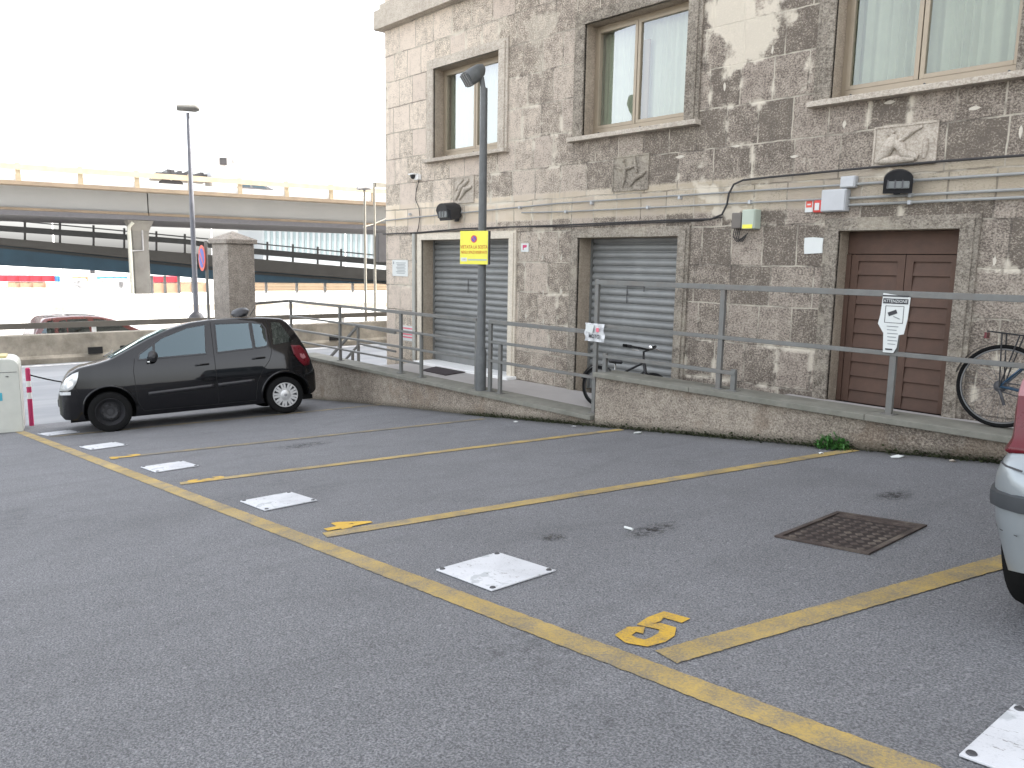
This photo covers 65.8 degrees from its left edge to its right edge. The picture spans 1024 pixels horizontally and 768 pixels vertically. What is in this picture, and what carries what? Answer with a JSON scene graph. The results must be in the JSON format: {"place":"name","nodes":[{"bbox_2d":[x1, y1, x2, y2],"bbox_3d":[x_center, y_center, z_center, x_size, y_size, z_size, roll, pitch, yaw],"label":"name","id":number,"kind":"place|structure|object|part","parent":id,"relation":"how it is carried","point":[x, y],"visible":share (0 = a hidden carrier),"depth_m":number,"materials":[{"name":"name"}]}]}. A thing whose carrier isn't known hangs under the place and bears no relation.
{"place":"outdoors","nodes":[
{"label":"outdoors","id":0,"kind":"place"},
{"bbox_2d":[0,0,385,254],"label":"sky","id":1,"kind":"structure","parent":0,"point":[279,87],"materials":[{"name":"white"}]},
{"bbox_2d":[0,312,386,364],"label":"barrier wall","id":2,"kind":"structure","parent":0,"point":[48,348],"depth_m":21.25,"materials":[{"name":"concrete"}]},
{"bbox_2d":[0,265,386,334],"bbox_3d":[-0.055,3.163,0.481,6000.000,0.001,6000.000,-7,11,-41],"label":"ground","id":3,"kind":"structure","parent":0,"point":[65,275],"depth_m":76.23,"materials":[{"name":"white"}]},
{"bbox_2d":[7,282,46,287],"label":"container","id":4,"kind":"object","parent":3,"relation":"on","point":[26,284],"visible":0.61,"depth_m":78.05,"materials":[{"name":"metal"}]},
{"bbox_2d":[0,275,54,281],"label":"container","id":5,"kind":"object","parent":4,"relation":"on","point":[26,278],"visible":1,"depth_m":77.99,"materials":[{"name":"red metal"}]},
{"bbox_2d":[38,122,56,275],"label":"mast lamp","id":6,"kind":"object","parent":3,"relation":"on","point":[45,124],"visible":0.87,"depth_m":109.36,"materials":[{"name":"white metal"}]},
{"bbox_2d":[54,276,60,281],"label":"container","id":7,"kind":"object","parent":3,"relation":"on","point":[57,278],"visible":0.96,"depth_m":79.32,"materials":[{"name":"blue metal"}]},
{"bbox_2d":[59,279,87,288],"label":"lorry","id":8,"kind":"object","parent":3,"relation":"on","point":[76,283],"visible":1,"depth_m":76.85,"materials":[{"name":"white metal"}]},
{"bbox_2d":[72,276,87,281],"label":"container","id":9,"kind":"object","parent":3,"relation":"on","point":[80,277],"visible":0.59,"depth_m":96.21,"materials":[{"name":"beige metal"}]},
{"bbox_2d":[96,276,113,278],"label":"container","id":10,"kind":"object","parent":3,"relation":"on","point":[104,277],"visible":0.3,"depth_m":99.35,"materials":[{"name":"metal"}]},
{"bbox_2d":[88,270,129,288],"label":"lorry","id":11,"kind":"object","parent":3,"relation":"on","point":[117,284],"visible":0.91,"depth_m":78.54,"materials":[{"name":"white metal"}]},
{"bbox_2d":[114,276,127,278],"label":"container","id":12,"kind":"object","parent":3,"relation":"on","point":[120,277],"visible":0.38,"depth_m":94.11,"materials":[{"name":"metal"}]},
{"bbox_2d":[153,283,177,292],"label":"container","id":13,"kind":"object","parent":3,"relation":"on","point":[171,288],"visible":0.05,"depth_m":71.93,"materials":[{"name":"metal"}]},
{"bbox_2d":[153,276,176,281],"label":"container","id":14,"kind":"object","parent":13,"relation":"on","point":[168,278],"visible":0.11,"depth_m":71.81,"materials":[{"name":"red metal"}]},
{"bbox_2d":[0,156,385,293],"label":"viaduct","id":15,"kind":"object","parent":3,"relation":"on","point":[137,208],"visible":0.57,"depth_m":46.59,"materials":[{"name":"concrete"}]},
{"bbox_2d":[149,154,239,187],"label":"flatbed lorry","id":16,"kind":"object","parent":15,"relation":"on","point":[221,166],"visible":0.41,"depth_m":50.52,"materials":[{"name":"white metal"}]},
{"bbox_2d":[220,157,226,164],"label":"cab window","id":17,"kind":"structure","parent":16,"relation":"in","point":[223,161],"depth_m":50.47,"materials":[{"name":"grey glass"}]},
{"bbox_2d":[242,185,277,190],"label":"viaduct car","id":18,"kind":"object","parent":15,"relation":"on","point":[256,187],"visible":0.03,"depth_m":54.92,"materials":[{"name":"metal"}]},
{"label":"side window","id":19,"kind":"part","parent":18,"relation":"part of","materials":[{"name":"grey glass"}]},
{"bbox_2d":[0,221,385,283],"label":"viaduct","id":20,"kind":"object","parent":3,"relation":"on","point":[29,253],"visible":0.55,"depth_m":54.81,"materials":[{"name":"blue metal"}]},
{"bbox_2d":[180,282,205,291],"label":"container","id":21,"kind":"object","parent":3,"relation":"on","point":[185,287],"visible":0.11,"depth_m":74.84,"materials":[{"name":"metal"}]},
{"bbox_2d":[0,294,386,318],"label":"white wall","id":22,"kind":"structure","parent":3,"relation":"on","point":[53,301],"depth_m":43.22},
{"bbox_2d":[0,293,386,320],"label":"picket fence","id":23,"kind":"object","parent":3,"relation":"on","point":[150,295],"visible":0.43,"depth_m":42.45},
{"bbox_2d":[150,276,353,293],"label":"fence","id":24,"kind":"object","parent":3,"relation":"on","point":[164,282],"visible":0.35,"depth_m":57.63,"materials":[{"name":"metal"}]},
{"bbox_2d":[255,283,385,290],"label":"hoarding","id":25,"kind":"object","parent":3,"relation":"on","point":[311,287],"visible":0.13,"depth_m":83.38,"materials":[{"name":"beige"}]},
{"bbox_2d":[338,149,348,265],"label":"mast lamp","id":26,"kind":"object","parent":3,"relation":"on","point":[343,150],"visible":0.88,"depth_m":132.35,"materials":[{"name":"white metal"}]},
{"bbox_2d":[21,344,386,425],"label":"road","id":27,"kind":"structure","parent":0,"point":[46,409],"depth_m":17.59,"materials":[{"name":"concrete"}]},
{"bbox_2d":[21,344,377,366],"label":"road marking","id":28,"kind":"object","parent":27,"relation":"on","point":[87,362],"depth_m":20.34,"materials":[{"name":"red paint"}]},
{"bbox_2d":[198,241,209,318],"bbox_3d":[-6.385,-1.415,16.542,0.112,3.100,0.530,-5,11,-35],"label":"no parking sign","id":29,"kind":"object","parent":27,"relation":"on","point":[203,257],"visible":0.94,"depth_m":16.35,"materials":[{"name":"grey metal"}]},
{"bbox_2d":[330,326,396,360],"bbox_3d":[-2.989,-0.414,15.664,0.045,1.502,2.513,-7,11,-41],"label":"handrail","id":30,"kind":"object","parent":27,"relation":"on","point":[357,346],"visible":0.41,"depth_m":15.65,"materials":[{"name":"grey metal"}]},
{"bbox_2d":[230,308,248,316],"bbox_3d":[-4.343,-1.141,12.613,0.286,0.150,0.330,-6,5,-29],"label":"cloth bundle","id":31,"kind":"object","parent":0,"point":[240,312],"visible":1,"depth_m":12.51,"materials":[{"name":"grey fabric"}]},
{"bbox_2d":[238,230,385,269],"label":"distant building","id":32,"kind":"structure","parent":0,"point":[335,241],"depth_m":242.48,"materials":[{"name":"white glass"}]},
{"bbox_2d":[0,399,1023,767],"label":"parking lot","id":33,"kind":"structure","parent":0,"point":[700,615],"depth_m":3.69,"materials":[{"name":"grey asphalt"}]},
{"bbox_2d":[0,353,25,432],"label":"collection bin","id":34,"kind":"object","parent":33,"relation":"on","point":[12,413],"visible":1,"depth_m":11.98,"materials":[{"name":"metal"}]},
{"bbox_2d":[25,367,33,425],"bbox_3d":[-7.795,0.209,12.787,0.070,0.961,0.070,-7,11,-41],"label":"bollard","id":35,"kind":"object","parent":33,"relation":"on","point":[29,396],"visible":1,"depth_m":12.76,"materials":[{"name":"white paint"}]},
{"bbox_2d":[30,374,61,381],"bbox_3d":[-7.338,-0.153,13.668,0.024,0.285,2.068,5,10,26],"label":"chain","id":36,"kind":"object","parent":35,"relation":"hanging from","point":[46,378],"visible":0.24,"depth_m":13.00,"materials":[{"name":"metal"}]},
{"bbox_2d":[38,430,78,435],"bbox_3d":[-6.644,0.715,11.601,0.480,0.063,0.420,9,12,42],"label":"floor plate","id":37,"kind":"object","parent":33,"relation":"on","point":[58,432],"visible":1,"depth_m":11.56,"materials":[{"name":"metal"}]},
{"bbox_2d":[79,442,126,449],"bbox_3d":[-5.111,0.772,9.899,0.420,0.061,0.480,-7,12,-44],"label":"floor plate","id":38,"kind":"object","parent":33,"relation":"on","point":[103,445],"visible":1,"depth_m":9.86,"materials":[{"name":"metal"}]},
{"bbox_2d":[141,460,198,472],"bbox_3d":[-3.484,0.837,8.052,0.420,0.059,0.480,-7,11,-41],"label":"floor plate","id":39,"kind":"object","parent":33,"relation":"on","point":[180,464],"visible":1,"depth_m":8.02,"materials":[{"name":"metal"}]},
{"bbox_2d":[57,306,315,431],"bbox_3d":[-5.168,-0.333,12.672,3.739,1.762,2.038,-6,5,-29],"label":"parked car","id":40,"kind":"object","parent":33,"relation":"on","point":[213,363],"visible":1,"depth_m":11.97,"materials":[{"name":"metal"}]},
{"bbox_3d":[-5.083,-0.630,11.841,0.998,0.484,0.145,-6,5,-29],"label":"side window","id":41,"kind":"part","parent":40,"relation":"part of","materials":[{"name":"blue glass"}]},
{"bbox_3d":[-4.319,-0.726,12.269,0.561,0.461,0.143,-6,5,-29],"label":"side window","id":42,"kind":"part","parent":40,"relation":"part of","materials":[{"name":"blue glass"}]},
{"bbox_3d":[-3.975,-0.772,12.465,0.226,0.420,0.130,-6,5,-29],"label":"side window","id":43,"kind":"part","parent":40,"relation":"part of","materials":[{"name":"blue glass"}]},
{"bbox_3d":[-3.676,-0.822,12.646,0.320,0.360,0.111,-6,5,-29],"label":"rear quarter window","id":44,"kind":"part","parent":40,"relation":"part of","materials":[{"name":"grey glass"}]},
{"bbox_2d":[208,231,256,318],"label":"gate pillar","id":45,"kind":"structure","parent":33,"relation":"on","point":[233,270],"depth_m":14.55,"materials":[{"name":"stone"}]},
{"bbox_2d":[240,491,316,510],"bbox_3d":[-1.812,0.904,6.138,0.420,0.060,0.480,-6,11,-40],"label":"floor plate","id":46,"kind":"object","parent":33,"relation":"on","point":[276,501],"visible":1,"depth_m":6.11,"materials":[{"name":"metal"}]},
{"bbox_2d":[308,353,594,425],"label":"retaining wall","id":47,"kind":"structure","parent":33,"relation":"on","point":[349,380],"depth_m":12.46,"materials":[{"name":"grey concrete"}]},
{"bbox_2d":[289,300,476,388],"bbox_3d":[-2.474,-0.811,13.684,0.100,1.020,6.090,-7,11,-41],"label":"railing","id":48,"kind":"object","parent":47,"relation":"on","point":[400,346],"visible":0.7,"depth_m":13.01,"materials":[{"name":"grey metal"}]},
{"bbox_2d":[256,300,289,324],"bbox_3d":[-4.763,-1.373,15.655,0.784,0.580,0.050,-6,11,-39],"label":"railing","id":49,"kind":"object","parent":48,"relation":"attached to","point":[272,302],"visible":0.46,"depth_m":15.61,"materials":[{"name":"grey metal"}]},
{"bbox_2d":[460,64,487,390],"bbox_3d":[-0.535,-2.131,11.063,0.371,4.485,0.269,-3,9,-23],"label":"lamp post","id":50,"kind":"object","parent":47,"relation":"on","point":[472,75],"visible":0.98,"depth_m":10.96,"materials":[{"name":"metal"}]},
{"bbox_2d":[460,231,490,264],"bbox_3d":[-0.518,-1.905,11.061,0.482,0.460,0.048,6,10,30],"label":"parking sign","id":51,"kind":"object","parent":50,"relation":"attached to","point":[474,247],"visible":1,"depth_m":11.04,"materials":[{"name":"metal"}]},
{"bbox_2d":[485,320,598,393],"bbox_3d":[0.347,-0.277,10.496,0.100,1.020,2.110,-7,11,-41],"label":"railing","id":52,"kind":"object","parent":47,"relation":"on","point":[499,361],"visible":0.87,"depth_m":10.74,"materials":[{"name":"grey metal"}]},
{"bbox_2d":[436,552,555,590],"bbox_3d":[-0.089,0.975,4.149,0.420,0.060,0.480,-6,11,-39],"label":"floor plate","id":53,"kind":"object","parent":33,"relation":"on","point":[494,571],"visible":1,"depth_m":4.12,"materials":[{"name":"metal"}]},
{"bbox_2d":[463,411,1002,463],"bbox_3d":[3.546,0.599,6.602,0.172,1.342,13.020,-7,11,-41],"label":"moss","id":54,"kind":"object","parent":33,"relation":"on","point":[705,434],"visible":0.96,"depth_m":8.18,"materials":[{"name":"green plant"}]},
{"bbox_2d":[593,370,1012,461],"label":"retaining wall","id":55,"kind":"structure","parent":33,"relation":"on","point":[644,401],"depth_m":7.82,"materials":[{"name":"grey concrete"}]},
{"bbox_2d":[588,279,1023,415],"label":"railing","id":56,"kind":"object","parent":55,"relation":"on","point":[721,337],"visible":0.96,"depth_m":7.89,"materials":[{"name":"grey metal"}]},
{"bbox_2d":[584,323,604,342],"bbox_3d":[1.000,-0.625,9.603,0.030,0.220,0.330,-7,11,-41],"label":"plastic notice","id":57,"kind":"object","parent":56,"relation":"attached to","point":[593,332],"visible":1,"depth_m":9.60,"materials":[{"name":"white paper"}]},
{"bbox_2d":[878,293,910,352],"bbox_3d":[3.338,-0.532,6.937,0.012,0.520,0.260,-7,11,-41],"label":"warning sign","id":58,"kind":"object","parent":56,"relation":"attached to","point":[892,321],"visible":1,"depth_m":6.93,"materials":[{"name":"paper"}]},
{"bbox_2d":[956,330,1023,427],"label":"bicycle","id":59,"kind":"object","parent":55,"relation":"on","point":[1000,386],"visible":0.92,"depth_m":6.53,"materials":[{"name":"metal"}]},
{"bbox_2d":[814,432,850,450],"bbox_3d":[2.945,0.528,7.273,0.221,0.191,0.358,-7,11,-41],"label":"weed","id":60,"kind":"object","parent":33,"relation":"on","point":[829,440],"visible":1,"depth_m":7.25,"materials":[{"name":"green plant"}]},
{"bbox_2d":[774,511,926,554],"bbox_3d":[1.958,0.847,4.567,0.740,0.063,0.540,-7,11,-41],"label":"manhole cover","id":61,"kind":"object","parent":33,"relation":"on","point":[857,533],"visible":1,"depth_m":4.54,"materials":[{"name":"brown metal"}]},
{"bbox_2d":[890,455,902,457],"bbox_3d":[3.277,0.613,6.743,0.121,0.026,0.100,-1,9,-13],"label":"paper scrap","id":62,"kind":"object","parent":33,"relation":"on","point":[897,456],"visible":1,"depth_m":6.72,"materials":[{"name":"white paper"}]},
{"bbox_2d":[959,704,1023,767],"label":"floor plate","id":63,"kind":"object","parent":33,"relation":"on","point":[998,742],"visible":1,"depth_m":2.29,"materials":[{"name":"metal"}]},
{"bbox_2d":[989,379,1023,603],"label":"parked car","id":64,"kind":"object","parent":33,"relation":"on","point":[1006,495],"visible":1,"depth_m":2.98,"materials":[{"name":"silver metal"}]},
{"bbox_2d":[379,363,1013,427],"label":"walkway","id":65,"kind":"structure","parent":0,"point":[564,395],"depth_m":11.53,"materials":[{"name":"concrete"}]},
{"bbox_2d":[423,366,464,375],"bbox_3d":[-1.179,-0.226,13.353,0.573,0.012,0.968,-7,11,-41],"label":"doormat","id":66,"kind":"object","parent":65,"relation":"on","point":[441,370],"visible":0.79,"depth_m":13.24,"materials":[{"name":"grey rubber"}]},
{"bbox_2d":[581,344,662,403],"bbox_3d":[1.395,-0.093,9.893,1.307,0.878,0.650,5,9,24],"label":"bicycle","id":67,"kind":"object","parent":65,"relation":"on","point":[588,372],"visible":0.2,"depth_m":9.97,"materials":[{"name":"metal"}]},
{"bbox_2d":[373,0,1023,421],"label":"stone building","id":68,"kind":"structure","parent":0,"point":[615,100],"depth_m":9.49,"materials":[{"name":"beige stone"}]},
{"bbox_2d":[392,260,407,276],"bbox_3d":[-2.086,-2.162,14.763,0.012,0.300,0.520,-7,11,-41],"label":"wall notice","id":69,"kind":"object","parent":68,"relation":"attached to","point":[399,267],"depth_m":14.76,"materials":[{"name":"paper"}]},
{"bbox_2d":[403,325,411,340],"bbox_3d":[-1.946,-0.945,14.761,0.012,0.280,0.370,-7,11,-41],"label":"wall sticker","id":70,"kind":"object","parent":68,"relation":"attached to","point":[407,336],"depth_m":14.76,"materials":[{"name":"paper"}]},
{"bbox_2d":[412,234,416,360],"bbox_3d":[-1.780,-1.570,14.433,0.085,2.300,0.070,-7,11,-41],"label":"drainpipe","id":71,"kind":"object","parent":68,"relation":"attached to","point":[414,262],"visible":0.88,"depth_m":14.39,"materials":[{"name":"grey plastic"}]},
{"bbox_2d":[408,173,420,231],"bbox_3d":[-1.734,-3.220,14.105,0.160,1.028,0.197,-7,11,-41],"label":"security camera","id":72,"kind":"object","parent":68,"relation":"attached to","point":[415,176],"visible":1,"depth_m":14.01,"materials":[{"name":"white paint"}]},
{"bbox_2d":[436,202,460,221],"bbox_3d":[-1.040,-2.879,13.216,0.333,0.310,0.334,-6,11,-37],"label":"floodlight","id":73,"kind":"object","parent":68,"relation":"attached to","point":[448,211],"visible":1,"depth_m":13.10,"materials":[{"name":"black plastic"}]},
{"bbox_2d":[443,56,497,155],"bbox_3d":[-0.557,-4.534,13.087,0.198,1.475,1.730,-7,11,-41],"label":"window","id":74,"kind":"structure","parent":68,"relation":"in","point":[465,101],"depth_m":13.38,"materials":[{"name":"brown glass"}]},
{"bbox_2d":[521,243,528,251],"bbox_3d":[0.198,-2.091,12.133,0.012,0.130,0.170,-7,11,-41],"label":"wall sticker","id":75,"kind":"object","parent":68,"relation":"attached to","point":[524,247],"depth_m":12.13,"materials":[{"name":"paper"}]},
{"bbox_2d":[413,217,722,233],"bbox_3d":[0.333,-2.354,11.878,0.016,0.106,6.601,-7,11,-41],"label":"cable","id":76,"kind":"object","parent":68,"relation":"attached to","point":[588,225],"visible":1,"depth_m":10.80,"materials":[{"name":"black rubber"}]},
{"bbox_2d":[384,184,839,220],"bbox_3d":[0.558,-2.586,11.622,0.055,0.137,8.980,-7,11,-41],"label":"conduit","id":77,"kind":"object","parent":68,"relation":"attached to","point":[679,197],"visible":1,"depth_m":10.19,"materials":[{"name":"grey plastic"}]},
{"bbox_2d":[593,2,688,133],"bbox_3d":[1.777,-4.091,10.450,0.198,1.475,1.730,-7,11,-41],"label":"window","id":78,"kind":"structure","parent":68,"relation":"in","point":[642,58],"depth_m":10.48,"materials":[{"name":"brown glass"}]},
{"bbox_2d":[521,198,820,212],"bbox_3d":[1.751,-2.299,10.283,0.055,0.050,4.850,-7,11,-41],"label":"conduit","id":79,"kind":"object","parent":68,"relation":"attached to","point":[649,207],"visible":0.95,"depth_m":9.85,"materials":[{"name":"grey plastic"}]},
{"bbox_2d":[383,154,1023,234],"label":"cable","id":80,"kind":"object","parent":68,"relation":"attached to","point":[904,164],"visible":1,"depth_m":9.02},
{"bbox_2d":[731,213,747,241],"bbox_3d":[2.669,-1.829,9.250,0.100,0.336,0.190,-7,11,-41],"label":"meter box","id":81,"kind":"object","parent":68,"relation":"attached to","point":[736,223],"visible":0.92,"depth_m":9.24,"materials":[{"name":"grey plastic"}]},
{"bbox_2d":[742,209,760,228],"bbox_3d":[2.752,-1.895,9.110,0.145,0.220,0.170,-7,11,-41],"label":"meter box","id":82,"kind":"object","parent":68,"relation":"attached to","point":[751,218],"visible":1,"depth_m":9.05,"materials":[{"name":"grey plastic"}]},
{"bbox_2d":[805,200,813,211],"bbox_3d":[3.243,-1.941,8.635,0.014,0.130,0.090,-7,11,-41],"label":"wall sticker","id":83,"kind":"object","parent":68,"relation":"attached to","point":[809,206],"depth_m":8.63,"materials":[{"name":"plastic"}]},
{"bbox_2d":[804,237,823,253],"bbox_3d":[3.293,-1.510,8.637,0.013,0.180,0.220,-7,11,-41],"label":"wall plaque","id":84,"kind":"object","parent":68,"relation":"attached to","point":[812,245],"depth_m":8.63,"materials":[{"name":"plastic"}]},
{"bbox_2d":[813,200,822,212],"bbox_3d":[3.307,-1.913,8.528,0.066,0.130,0.100,-7,11,-41],"label":"alarm button","id":85,"kind":"object","parent":68,"relation":"attached to","point":[817,207],"visible":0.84,"depth_m":8.51,"materials":[{"name":"red plastic"}]},
{"bbox_2d":[821,189,850,211],"bbox_3d":[3.415,-1.936,8.357,0.122,0.230,0.270,-7,11,-41],"label":"junction box","id":86,"kind":"object","parent":68,"relation":"attached to","point":[835,200],"visible":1,"depth_m":8.30,"materials":[{"name":"grey plastic"}]},
{"bbox_2d":[840,175,858,188],"bbox_3d":[3.512,-2.105,8.246,0.092,0.120,0.160,-7,11,-41],"label":"junction box","id":87,"kind":"object","parent":68,"relation":"attached to","point":[848,181],"visible":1,"depth_m":8.21,"materials":[{"name":"grey plastic"}]},
{"bbox_2d":[883,169,912,194],"bbox_3d":[3.805,-1.998,7.799,0.261,0.246,0.278,5,9,23],"label":"floodlight","id":88,"kind":"object","parent":68,"relation":"attached to","point":[897,181],"visible":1,"depth_m":7.70,"materials":[{"name":"black plastic"}]},
{"bbox_2d":[836,230,959,414],"bbox_3d":[4.024,-0.656,8.236,0.062,1.840,1.186,-7,11,-41],"label":"door","id":89,"kind":"structure","parent":68,"relation":"in","point":[860,328],"depth_m":8.21,"materials":[{"name":"brown wood"}]},
{"bbox_2d":[841,0,1022,96],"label":"window","id":90,"kind":"structure","parent":68,"relation":"in","point":[890,44],"depth_m":7.84,"materials":[{"name":"brown glass"}]},
{"bbox_2d":[848,196,1023,205],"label":"conduit","id":91,"kind":"object","parent":68,"relation":"attached to","point":[910,202],"visible":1,"depth_m":7.61,"materials":[{"name":"grey plastic"}]},
{"bbox_2d":[848,188,1023,199],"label":"conduit","id":92,"kind":"object","parent":68,"relation":"attached to","point":[910,195],"visible":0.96,"depth_m":7.60,"materials":[{"name":"grey plastic"}]},
{"bbox_2d":[856,172,1023,184],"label":"conduit","id":93,"kind":"object","parent":68,"relation":"attached to","point":[956,177],"visible":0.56,"depth_m":7.47,"materials":[{"name":"grey plastic"}]},
{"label":"far road","id":94,"kind":"structure","parent":0,"visible":0},
{"bbox_2d":[23,313,139,333],"bbox_3d":[-12.050,-1.250,22.907,3.700,1.564,1.702,-7,11,-41],"label":"passing car","id":95,"kind":"object","parent":94,"relation":"on","point":[71,317],"visible":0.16,"depth_m":21.95,"materials":[{"name":"metal"}]},
{"bbox_3d":[-12.566,-1.536,21.417,0.320,0.360,0.111,-7,11,-41],"label":"rear quarter window","id":96,"kind":"part","parent":95,"relation":"part of","materials":[{"name":"grey glass"}]},
{"bbox_3d":[-12.294,-1.551,21.641,0.205,0.400,0.124,-7,11,-41],"label":"side window","id":97,"kind":"part","parent":95,"relation":"part of","materials":[{"name":"grey glass"}]},
{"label":"side window","id":98,"kind":"part","parent":95,"relation":"part of","materials":[{"name":"grey glass"}]},
{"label":"side window","id":99,"kind":"part","parent":95,"relation":"part of","materials":[{"name":"grey glass"}]},
{"bbox_2d":[176,103,204,317],"bbox_3d":[-9.459,-4.365,23.468,0.549,7.642,0.541,5,9,23],"label":"street lamp","id":100,"kind":"object","parent":94,"relation":"on","point":[187,108],"visible":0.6,"depth_m":23.30,"materials":[{"name":"metal"}]},
{"bbox_2d":[0,302,386,323],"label":"guard rail","id":101,"kind":"object","parent":94,"relation":"on","point":[188,308],"visible":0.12,"depth_m":31.04,"materials":[{"name":"grey metal"}]},
{"bbox_2d":[356,184,370,320],"bbox_3d":[-5.382,-4.255,28.844,0.594,5.946,0.239,-7,11,-41],"label":"white pole","id":102,"kind":"object","parent":94,"relation":"on","point":[364,187],"visible":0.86,"depth_m":28.70,"materials":[{"name":"white metal"}]},
{"bbox_2d":[363,182,385,320],"bbox_3d":[-5.195,-4.697,30.954,1.407,6.193,0.240,-7,11,-41],"label":"white pole","id":103,"kind":"object","parent":94,"relation":"on","point":[379,243],"visible":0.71,"depth_m":30.76,"materials":[{"name":"white metal"}]}
]}

